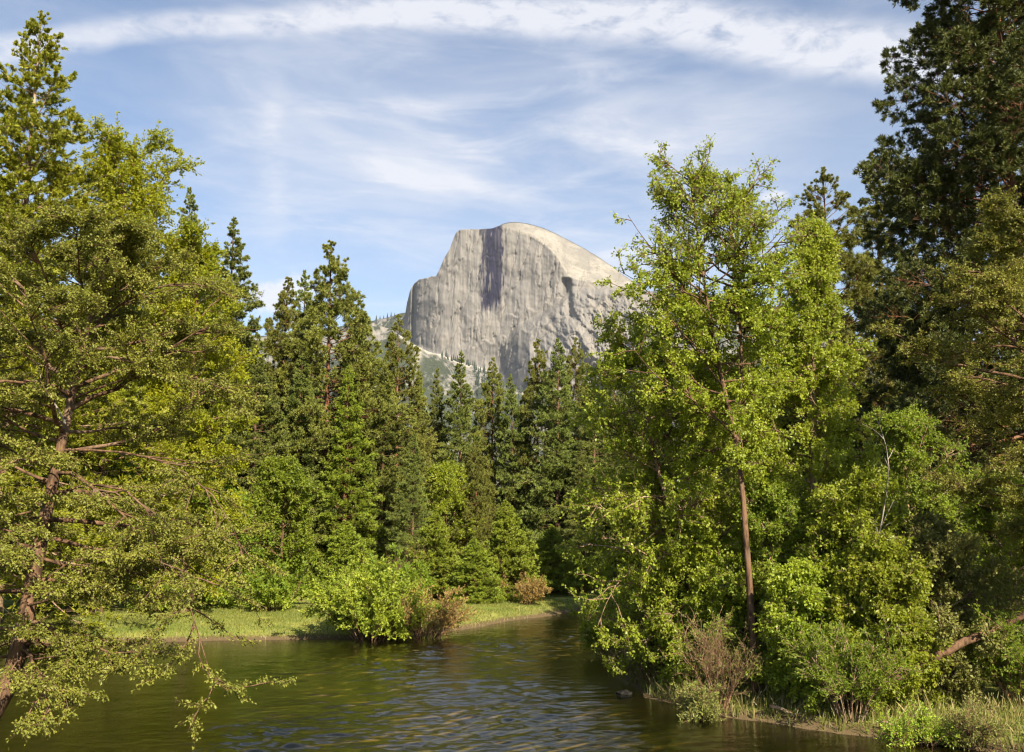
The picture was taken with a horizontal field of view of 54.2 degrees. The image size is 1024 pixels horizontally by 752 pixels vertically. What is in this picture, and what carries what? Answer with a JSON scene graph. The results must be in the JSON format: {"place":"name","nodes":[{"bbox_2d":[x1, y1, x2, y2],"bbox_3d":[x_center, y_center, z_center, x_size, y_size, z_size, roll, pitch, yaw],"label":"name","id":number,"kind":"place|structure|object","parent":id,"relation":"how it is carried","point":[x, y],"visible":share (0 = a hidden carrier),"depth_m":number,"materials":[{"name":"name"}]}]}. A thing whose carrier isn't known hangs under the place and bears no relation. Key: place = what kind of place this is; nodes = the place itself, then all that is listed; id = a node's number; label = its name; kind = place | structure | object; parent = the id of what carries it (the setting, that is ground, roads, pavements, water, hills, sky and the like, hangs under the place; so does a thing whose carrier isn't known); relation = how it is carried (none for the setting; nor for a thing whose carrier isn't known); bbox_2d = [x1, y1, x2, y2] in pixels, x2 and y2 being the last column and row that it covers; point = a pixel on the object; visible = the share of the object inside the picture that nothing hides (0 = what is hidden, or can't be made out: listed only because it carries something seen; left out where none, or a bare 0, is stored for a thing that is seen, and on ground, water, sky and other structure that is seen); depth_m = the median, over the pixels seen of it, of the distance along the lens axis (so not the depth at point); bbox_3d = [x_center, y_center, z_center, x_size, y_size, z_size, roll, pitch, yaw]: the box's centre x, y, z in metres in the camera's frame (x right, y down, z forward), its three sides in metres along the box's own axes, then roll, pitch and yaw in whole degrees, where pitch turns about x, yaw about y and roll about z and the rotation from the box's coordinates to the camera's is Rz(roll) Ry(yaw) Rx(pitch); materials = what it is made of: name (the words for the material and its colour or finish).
{"place":"outdoors","nodes":[
{"label":"outdoors","id":0,"kind":"place"},
{"bbox_2d":[0,587,645,639],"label":"meadow grass","id":1,"kind":"structure","parent":0,"point":[241,614],"depth_m":57.27,"materials":[{"name":"green plant"}]},
{"bbox_2d":[0,607,983,751],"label":"river water","id":2,"kind":"structure","parent":0,"point":[566,617],"depth_m":37.85,"materials":[{"name":"liquid"}]},
{"bbox_2d":[40,603,605,641],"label":"bank tufts","id":3,"kind":"object","parent":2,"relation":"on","point":[373,635],"visible":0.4,"depth_m":51.86,"materials":[{"name":"green plant"}]},
{"bbox_2d":[769,704,869,722],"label":"driftwood branch","id":4,"kind":"object","parent":2,"relation":"on","point":[781,708],"visible":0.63,"depth_m":27.60,"materials":[{"name":"brown plant"}]},
{"bbox_2d":[0,0,1021,344],"label":"sky","id":5,"kind":"structure","parent":0,"point":[383,131],"materials":[{"name":"blue"}]},
{"bbox_2d":[0,584,1023,751],"bbox_3d":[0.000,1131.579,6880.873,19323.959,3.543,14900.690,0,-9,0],"label":"ground","id":6,"kind":"structure","parent":0,"point":[635,740],"depth_m":36.31,"materials":[{"name":"green plant"}]},
{"bbox_2d":[4,423,58,597],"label":"maple tree","id":7,"kind":"object","parent":6,"relation":"on","point":[17,428],"visible":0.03,"depth_m":66.33,"materials":[{"name":"green plant"}]},
{"bbox_2d":[5,565,87,614],"bbox_3d":[-27.156,12.499,59.154,4.657,3.473,5.575,-9,-13,42],"label":"bush","id":8,"kind":"object","parent":6,"relation":"on","point":[59,605],"visible":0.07,"depth_m":58.49,"materials":[{"name":"green plant"}]},
{"bbox_2d":[0,115,95,612],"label":"incense cedar","id":9,"kind":"object","parent":6,"relation":"on","point":[9,160],"visible":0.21,"depth_m":54.64,"materials":[{"name":"green plant"}]},
{"bbox_2d":[21,273,140,549],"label":"fir tree","id":10,"kind":"object","parent":6,"relation":"on","point":[80,380],"depth_m":91.75,"materials":[{"name":"green plant"}]},
{"bbox_2d":[35,442,162,576],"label":"maple tree","id":11,"kind":"object","parent":6,"relation":"on","point":[113,467],"visible":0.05,"depth_m":67.12,"materials":[{"name":"green plant"}]},
{"bbox_2d":[14,111,211,615],"bbox_3d":[-24.687,-0.983,61.037,11.270,30.557,11.005,9,-13,-43],"label":"oak tree","id":12,"kind":"object","parent":6,"relation":"on","point":[114,148],"visible":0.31,"depth_m":60.78,"materials":[{"name":"green plant"}]},
{"bbox_2d":[0,10,237,643],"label":"incense cedar","id":13,"kind":"object","parent":6,"relation":"on","point":[61,180],"visible":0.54,"depth_m":56.48,"materials":[{"name":"green plant"}]},
{"bbox_2d":[40,263,201,573],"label":"fir tree","id":14,"kind":"object","parent":6,"relation":"on","point":[142,471],"depth_m":91.29,"materials":[{"name":"green plant"}]},
{"bbox_2d":[0,196,297,749],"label":"riverside alder","id":15,"kind":"object","parent":6,"relation":"on","point":[127,240],"visible":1,"depth_m":23.48,"materials":[{"name":"green plant"}]},
{"bbox_2d":[125,570,192,611],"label":"bush","id":16,"kind":"object","parent":6,"relation":"on","point":[163,606],"visible":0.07,"depth_m":59.81,"materials":[{"name":"green plant"}]},
{"bbox_2d":[132,187,209,470],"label":"fir tree","id":17,"kind":"object","parent":6,"relation":"on","point":[191,203],"visible":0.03,"depth_m":102.30,"materials":[{"name":"green plant"}]},
{"bbox_2d":[127,215,266,611],"bbox_3d":[-19.780,2.394,62.842,8.561,24.388,7.933,4,-10,-23],"label":"oak tree","id":18,"kind":"object","parent":6,"relation":"on","point":[206,266],"visible":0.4,"depth_m":62.45,"materials":[{"name":"green plant"}]},
{"bbox_2d":[156,303,277,583],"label":"fir tree","id":19,"kind":"object","parent":6,"relation":"on","point":[220,438],"visible":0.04,"depth_m":88.99,"materials":[{"name":"green plant"}]},
{"bbox_2d":[164,477,276,609],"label":"maple tree","id":20,"kind":"object","parent":6,"relation":"on","point":[246,539],"visible":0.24,"depth_m":63.58,"materials":[{"name":"green plant"}]},
{"bbox_2d":[167,217,306,582],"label":"fir tree","id":21,"kind":"object","parent":6,"relation":"on","point":[253,323],"visible":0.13,"depth_m":94.19,"materials":[{"name":"green plant"}]},
{"bbox_2d":[216,332,318,587],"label":"fir tree","id":22,"kind":"object","parent":6,"relation":"on","point":[266,436],"visible":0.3,"depth_m":86.08,"materials":[{"name":"green plant"}]},
{"bbox_2d":[216,453,325,606],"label":"maple tree","id":23,"kind":"object","parent":6,"relation":"on","point":[285,475],"visible":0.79,"depth_m":66.72,"materials":[{"name":"green plant"}]},
{"bbox_2d":[233,558,310,611],"bbox_3d":[-15.099,12.932,61.760,4.437,3.447,5.274,-8,-12,40],"label":"bush","id":24,"kind":"object","parent":6,"relation":"on","point":[275,590],"visible":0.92,"depth_m":61.16,"materials":[{"name":"green plant"}]},
{"bbox_2d":[226,276,341,580],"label":"ponderosa pine","id":25,"kind":"object","parent":6,"relation":"on","point":[284,314],"visible":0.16,"depth_m":94.21,"materials":[{"name":"green plant"}]},
{"bbox_2d":[265,270,330,572],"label":"fir tree","id":26,"kind":"object","parent":6,"relation":"on","point":[301,293],"visible":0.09,"depth_m":107.42,"materials":[{"name":"green plant"}]},
{"bbox_2d":[266,351,339,582],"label":"fir tree","id":27,"kind":"object","parent":6,"relation":"on","point":[301,384],"visible":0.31,"depth_m":87.70,"materials":[{"name":"green plant"}]},
{"bbox_2d":[313,520,377,594],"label":"young cedar","id":28,"kind":"object","parent":6,"relation":"on","point":[343,549],"visible":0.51,"depth_m":74.10,"materials":[{"name":"green plant"}]},
{"bbox_2d":[268,240,425,554],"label":"ponderosa pine","id":29,"kind":"object","parent":6,"relation":"on","point":[319,308],"visible":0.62,"depth_m":91.22,"materials":[{"name":"green plant"}]},
{"bbox_2d":[310,293,393,572],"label":"fir tree","id":30,"kind":"object","parent":6,"relation":"on","point":[347,359],"visible":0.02,"depth_m":97.36,"materials":[{"name":"green plant"}]},
{"bbox_2d":[305,365,402,580],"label":"incense cedar","id":31,"kind":"object","parent":6,"relation":"on","point":[337,479],"visible":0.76,"depth_m":86.86,"materials":[{"name":"green plant"}]},
{"bbox_2d":[281,552,447,644],"bbox_3d":[-7.114,11.215,50.369,7.391,4.609,6.121,-5,-11,28],"label":"willow bush","id":32,"kind":"object","parent":6,"relation":"on","point":[362,599],"visible":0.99,"depth_m":49.69,"materials":[{"name":"green plant"}]},
{"bbox_2d":[346,373,423,565],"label":"fir tree","id":33,"kind":"object","parent":6,"relation":"on","point":[383,458],"visible":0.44,"depth_m":89.28,"materials":[{"name":"green plant"}]},
{"bbox_2d":[358,542,438,599],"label":"bush","id":34,"kind":"object","parent":6,"relation":"on","point":[421,572],"visible":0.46,"depth_m":68.58,"materials":[{"name":"green plant"}]},
{"bbox_2d":[376,430,433,569],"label":"fir tree","id":35,"kind":"object","parent":6,"relation":"on","point":[405,521],"visible":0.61,"depth_m":82.89,"materials":[{"name":"green plant"}]},
{"bbox_2d":[362,535,449,600],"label":"leafless shrub","id":36,"kind":"object","parent":6,"relation":"on","point":[413,558],"visible":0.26,"depth_m":72.36,"materials":[{"name":"plant"}]},
{"bbox_2d":[358,314,458,566],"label":"ponderosa pine","id":37,"kind":"object","parent":6,"relation":"on","point":[396,354],"visible":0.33,"depth_m":100.55,"materials":[{"name":"green plant"}]},
{"bbox_2d":[408,376,432,558],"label":"incense cedar","id":38,"kind":"object","parent":6,"relation":"on","point":[425,410],"depth_m":112.71,"materials":[{"name":"green plant"}]},
{"bbox_2d":[401,512,461,600],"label":"young cedar","id":39,"kind":"object","parent":6,"relation":"on","point":[442,555],"visible":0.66,"depth_m":72.84,"materials":[{"name":"green plant"}]},
{"bbox_2d":[389,578,480,643],"bbox_3d":[-4.449,12.163,51.820,5.500,3.429,5.107,8,-12,-40],"label":"willow bush","id":40,"kind":"object","parent":6,"relation":"on","point":[441,621],"visible":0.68,"depth_m":51.09,"materials":[{"name":"brown plant"}]},
{"bbox_2d":[417,366,452,520],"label":"fir tree","id":41,"kind":"object","parent":6,"relation":"on","point":[435,413],"visible":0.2,"depth_m":108.48,"materials":[{"name":"green plant"}]},
{"bbox_2d":[400,456,486,574],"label":"oak tree","id":42,"kind":"object","parent":6,"relation":"on","point":[444,479],"visible":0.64,"depth_m":90.85,"materials":[{"name":"green plant"}]},
{"bbox_2d":[421,350,488,548],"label":"fir tree","id":43,"kind":"object","parent":6,"relation":"on","point":[463,421],"visible":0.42,"depth_m":103.88,"materials":[{"name":"green plant"}]},
{"bbox_2d":[443,537,506,603],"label":"young cedar","id":44,"kind":"object","parent":6,"relation":"on","point":[475,564],"visible":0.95,"depth_m":70.21,"materials":[{"name":"green plant"}]},
{"bbox_2d":[452,441,505,586],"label":"ponderosa pine","id":45,"kind":"object","parent":6,"relation":"on","point":[484,500],"visible":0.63,"depth_m":90.87,"materials":[{"name":"green plant"}]},
{"bbox_2d":[458,357,512,540],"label":"ponderosa pine","id":46,"kind":"object","parent":6,"relation":"on","point":[487,416],"visible":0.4,"depth_m":110.42,"materials":[{"name":"green plant"}]},
{"bbox_2d":[12,279,1016,567],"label":"conifer woods","id":47,"kind":"object","parent":6,"relation":"on","point":[634,431],"depth_m":126.38,"materials":[{"name":"green plant"}]},
{"bbox_2d":[476,499,554,601],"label":"young cedar","id":48,"kind":"object","parent":6,"relation":"on","point":[505,547],"visible":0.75,"depth_m":74.01,"materials":[{"name":"green plant"}]},
{"bbox_2d":[489,374,545,552],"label":"fir tree","id":49,"kind":"object","parent":6,"relation":"on","point":[505,448],"visible":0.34,"depth_m":106.12,"materials":[{"name":"green plant"}]},
{"bbox_2d":[500,570,552,604],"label":"willow bush","id":50,"kind":"object","parent":6,"relation":"on","point":[531,591],"visible":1,"depth_m":70.04,"materials":[{"name":"brown plant"}]},
{"bbox_2d":[503,338,579,553],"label":"ponderosa pine","id":51,"kind":"object","parent":6,"relation":"on","point":[528,399],"visible":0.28,"depth_m":106.97,"materials":[{"name":"green plant"}]},
{"bbox_2d":[507,338,606,559],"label":"fir tree","id":52,"kind":"object","parent":6,"relation":"on","point":[567,451],"visible":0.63,"depth_m":102.16,"materials":[{"name":"green plant"}]},
{"bbox_2d":[529,524,584,596],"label":"young cedar","id":53,"kind":"object","parent":6,"relation":"on","point":[549,557],"visible":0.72,"depth_m":79.73,"materials":[{"name":"green plant"}]},
{"bbox_2d":[560,547,595,592],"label":"young cedar","id":54,"kind":"object","parent":6,"relation":"on","point":[578,558],"visible":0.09,"depth_m":84.08,"materials":[{"name":"green plant"}]},
{"bbox_2d":[553,441,609,590],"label":"fir tree","id":55,"kind":"object","parent":6,"relation":"on","point":[571,530],"visible":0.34,"depth_m":87.11,"materials":[{"name":"green plant"}]},
{"bbox_2d":[547,337,620,528],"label":"ponderosa pine","id":56,"kind":"object","parent":6,"relation":"on","point":[581,389],"visible":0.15,"depth_m":109.29,"materials":[{"name":"green plant"}]},
{"bbox_2d":[554,547,621,593],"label":"bush","id":57,"kind":"object","parent":6,"relation":"on","point":[589,563],"visible":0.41,"depth_m":81.45,"materials":[{"name":"green plant"}]},
{"bbox_2d":[567,587,631,656],"bbox_3d":[4.428,10.837,44.063,3.730,3.323,3.784,7,-12,-37],"label":"willow bush","id":58,"kind":"object","parent":6,"relation":"on","point":[591,633],"visible":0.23,"depth_m":43.47,"materials":[{"name":"green plant"}]},
{"bbox_2d":[566,376,638,583],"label":"fir tree","id":59,"kind":"object","parent":6,"relation":"on","point":[594,456],"visible":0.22,"depth_m":99.02,"materials":[{"name":"green plant"}]},
{"bbox_2d":[595,320,640,570],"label":"fir tree","id":60,"kind":"object","parent":6,"relation":"on","point":[621,401],"visible":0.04,"depth_m":118.24,"materials":[{"name":"green plant"}]},
{"bbox_2d":[616,690,633,699],"bbox_3d":[3.741,10.509,32.936,0.634,0.326,0.481,0,-9,0],"label":"river stone","id":61,"kind":"object","parent":6,"relation":"on","point":[622,693],"visible":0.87,"depth_m":32.79,"materials":[{"name":"grey stone"}]},
{"bbox_2d":[600,377,668,584],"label":"fir tree","id":62,"kind":"object","parent":6,"relation":"on","point":[631,524],"visible":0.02,"depth_m":98.65,"materials":[{"name":"green plant"}]},
{"bbox_2d":[587,594,705,683],"bbox_3d":[5.412,9.047,34.954,3.936,3.482,5.341,5,-10,-27],"label":"willow bush","id":63,"kind":"object","parent":6,"relation":"on","point":[650,670],"visible":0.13,"depth_m":34.90,"materials":[{"name":"green plant"}]},
{"bbox_2d":[553,307,803,679],"bbox_3d":[5.738,3.995,34.430,8.602,13.141,8.519,0,-9,0],"label":"cottonwood tree","id":64,"kind":"object","parent":6,"relation":"on","point":[649,499],"visible":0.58,"depth_m":33.75,"materials":[{"name":"green plant"}]},
{"bbox_2d":[606,469,761,648],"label":"alder tree","id":65,"kind":"object","parent":6,"relation":"on","point":[724,538],"visible":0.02,"depth_m":40.31,"materials":[{"name":"green plant"}]},
{"bbox_2d":[626,504,744,690],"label":"alder tree","id":66,"kind":"object","parent":6,"relation":"on","point":[702,596],"visible":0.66,"depth_m":32.59,"materials":[{"name":"green plant"}]},
{"bbox_2d":[660,362,737,570],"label":"fir tree","id":67,"kind":"object","parent":6,"relation":"on","point":[698,451],"visible":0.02,"depth_m":104.11,"materials":[{"name":"green plant"}]},
{"bbox_2d":[671,678,729,731],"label":"willow bush","id":68,"kind":"object","parent":6,"relation":"on","point":[702,708],"visible":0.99,"depth_m":28.17,"materials":[{"name":"green plant"}]},
{"bbox_2d":[585,133,832,697],"bbox_3d":[6.292,1.050,31.956,8.122,18.056,6.635,0,-9,0],"label":"cottonwood tree","id":69,"kind":"object","parent":6,"relation":"on","point":[745,305],"visible":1,"depth_m":31.63,"materials":[{"name":"green plant"}]},
{"bbox_2d":[658,604,773,710],"bbox_3d":[6.159,8.392,29.592,3.169,3.221,2.789,-4,-10,24],"label":"willow bush","id":70,"kind":"object","parent":6,"relation":"on","point":[706,653],"visible":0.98,"depth_m":29.33,"materials":[{"name":"brown plant"}]},
{"bbox_2d":[698,356,782,547],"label":"ponderosa pine","id":71,"kind":"object","parent":6,"relation":"on","point":[737,402],"visible":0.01,"depth_m":100.84,"materials":[{"name":"green plant"}]},
{"bbox_2d":[686,470,841,685],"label":"alder tree","id":72,"kind":"object","parent":6,"relation":"on","point":[777,498],"visible":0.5,"depth_m":31.51,"materials":[{"name":"green plant"}]},
{"bbox_2d":[757,630,807,692],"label":"willow bush","id":73,"kind":"object","parent":6,"relation":"on","point":[760,650],"visible":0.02,"depth_m":30.14,"materials":[{"name":"green plant"}]},
{"bbox_2d":[729,556,854,716],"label":"alder tree","id":74,"kind":"object","parent":6,"relation":"on","point":[795,595],"visible":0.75,"depth_m":28.98,"materials":[{"name":"green plant"}]},
{"bbox_2d":[720,329,865,612],"bbox_3d":[16.268,6.272,55.164,13.215,18.324,11.815,0,-9,0],"label":"fir tree","id":75,"kind":"object","parent":6,"relation":"on","point":[784,427],"visible":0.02,"depth_m":54.82,"materials":[{"name":"green plant"}]},
{"bbox_2d":[780,447,877,631],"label":"alder tree","id":76,"kind":"object","parent":6,"relation":"on","point":[805,466],"visible":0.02,"depth_m":43.82,"materials":[{"name":"green plant"}]},
{"bbox_2d":[743,213,916,622],"bbox_3d":[10.409,2.171,34.382,5.434,16.254,6.696,8,-12,-41],"label":"cottonwood tree","id":77,"kind":"object","parent":6,"relation":"on","point":[833,422],"visible":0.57,"depth_m":34.08,"materials":[{"name":"green plant"}]},
{"bbox_2d":[753,166,921,560],"bbox_3d":[19.947,1.772,60.782,13.906,31.668,12.774,-3,-10,20],"label":"ponderosa pine","id":78,"kind":"object","parent":6,"relation":"on","point":[851,266],"visible":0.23,"depth_m":62.71,"materials":[{"name":"green plant"}]},
{"bbox_2d":[776,611,928,724],"bbox_3d":[9.103,7.884,26.981,3.152,3.030,3.117,3,-10,-18],"label":"willow bush","id":79,"kind":"object","parent":6,"relation":"on","point":[833,678],"visible":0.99,"depth_m":26.73,"materials":[{"name":"green plant"}]},
{"bbox_2d":[791,399,953,703],"bbox_3d":[10.602,5.401,29.657,4.772,9.337,4.324,-5,-11,30],"label":"alder tree","id":80,"kind":"object","parent":6,"relation":"on","point":[858,506],"visible":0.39,"depth_m":29.72,"materials":[{"name":"green plant"}]},
{"bbox_2d":[820,528,958,716],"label":"alder tree","id":81,"kind":"object","parent":6,"relation":"on","point":[875,568],"visible":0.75,"depth_m":27.64,"materials":[{"name":"green plant"}]},
{"bbox_2d":[835,151,944,442],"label":"fir tree","id":82,"kind":"object","parent":6,"relation":"on","point":[879,264],"visible":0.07,"depth_m":67.66,"materials":[{"name":"green plant"}]},
{"bbox_2d":[879,706,928,728],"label":"driftwood branch","id":83,"kind":"object","parent":6,"relation":"on","point":[897,726],"visible":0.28,"depth_m":25.66,"materials":[{"name":"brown wood"}]},
{"bbox_2d":[804,0,1023,623],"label":"ponderosa pine","id":84,"kind":"object","parent":6,"relation":"on","point":[961,42],"visible":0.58,"depth_m":44.59,"materials":[{"name":"green plant"}]},
{"bbox_2d":[840,399,987,628],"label":"alder tree","id":85,"kind":"object","parent":6,"relation":"on","point":[910,433],"visible":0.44,"depth_m":37.41,"materials":[{"name":"green plant"}]},
{"bbox_2d":[866,699,969,751],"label":"willow bush","id":86,"kind":"object","parent":6,"relation":"on","point":[927,730],"visible":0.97,"depth_m":24.60,"materials":[{"name":"green plant"}]},
{"bbox_2d":[848,364,1002,622],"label":"incense cedar","id":87,"kind":"object","parent":6,"relation":"on","point":[891,392],"visible":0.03,"depth_m":48.46,"materials":[{"name":"green plant"}]},
{"bbox_2d":[867,184,1023,561],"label":"riverside alder","id":88,"kind":"object","parent":6,"relation":"on","point":[1000,284],"visible":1,"depth_m":27.72,"materials":[{"name":"green plant"}]},
{"bbox_2d":[868,611,1023,692],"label":"fallen log","id":89,"kind":"object","parent":6,"relation":"on","point":[964,642],"visible":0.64,"depth_m":27.16,"materials":[{"name":"brown wood"}]},
{"bbox_2d":[884,508,1023,707],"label":"alder tree","id":90,"kind":"object","parent":6,"relation":"on","point":[938,540],"visible":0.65,"depth_m":28.22,"materials":[{"name":"green plant"}]},
{"bbox_2d":[910,358,1023,585],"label":"fir tree","id":91,"kind":"object","parent":6,"relation":"on","point":[957,412],"depth_m":57.24,"materials":[{"name":"green plant"}]},
{"bbox_2d":[929,689,1015,751],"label":"willow bush","id":92,"kind":"object","parent":6,"relation":"on","point":[969,721],"visible":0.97,"depth_m":24.19,"materials":[{"name":"green plant"}]},
{"bbox_2d":[929,463,1023,684],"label":"alder tree","id":93,"kind":"object","parent":6,"relation":"on","point":[973,516],"visible":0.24,"depth_m":32.44,"materials":[{"name":"green plant"}]},
{"bbox_2d":[947,599,1023,705],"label":"willow bush","id":94,"kind":"object","parent":6,"relation":"on","point":[1017,665],"visible":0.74,"depth_m":27.36,"materials":[{"name":"green plant"}]},
{"bbox_2d":[962,4,1023,567],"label":"ponderosa pine","id":95,"kind":"object","parent":6,"relation":"on","point":[1013,25],"visible":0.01,"depth_m":63.81,"materials":[{"name":"green plant"}]},
{"bbox_2d":[968,338,1021,568],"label":"fir tree","id":96,"kind":"object","parent":6,"relation":"on","point":[988,446],"depth_m":53.74,"materials":[{"name":"green plant"}]},
{"bbox_2d":[35,290,1009,458],"bbox_3d":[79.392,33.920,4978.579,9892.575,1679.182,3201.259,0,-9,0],"label":"ridge","id":97,"kind":"structure","parent":0,"point":[382,321],"depth_m":6161.96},
{"bbox_2d":[320,289,879,465],"bbox_3d":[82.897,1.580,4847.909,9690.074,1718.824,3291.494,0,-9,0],"label":"woods","id":98,"kind":"object","parent":97,"relation":"on","point":[478,377],"visible":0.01,"depth_m":4270.99,"materials":[{"name":"green plant"}]},
{"bbox_2d":[323,323,762,540],"bbox_3d":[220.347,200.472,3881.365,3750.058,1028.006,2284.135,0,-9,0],"label":"wooded slope","id":99,"kind":"structure","parent":0,"point":[429,362],"depth_m":4243.35,"materials":[{"name":"green plant"}]},
{"bbox_2d":[398,222,707,423],"bbox_3d":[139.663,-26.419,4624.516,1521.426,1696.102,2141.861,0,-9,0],"label":"granite dome","id":100,"kind":"structure","parent":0,"point":[506,295],"depth_m":5017.88,"materials":[{"name":"grey stone"}]},
{"bbox_2d":[615,648,1023,751],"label":"shore grass","id":101,"kind":"structure","parent":0,"point":[768,699],"depth_m":27.30,"materials":[{"name":"green plant"}]}
]}

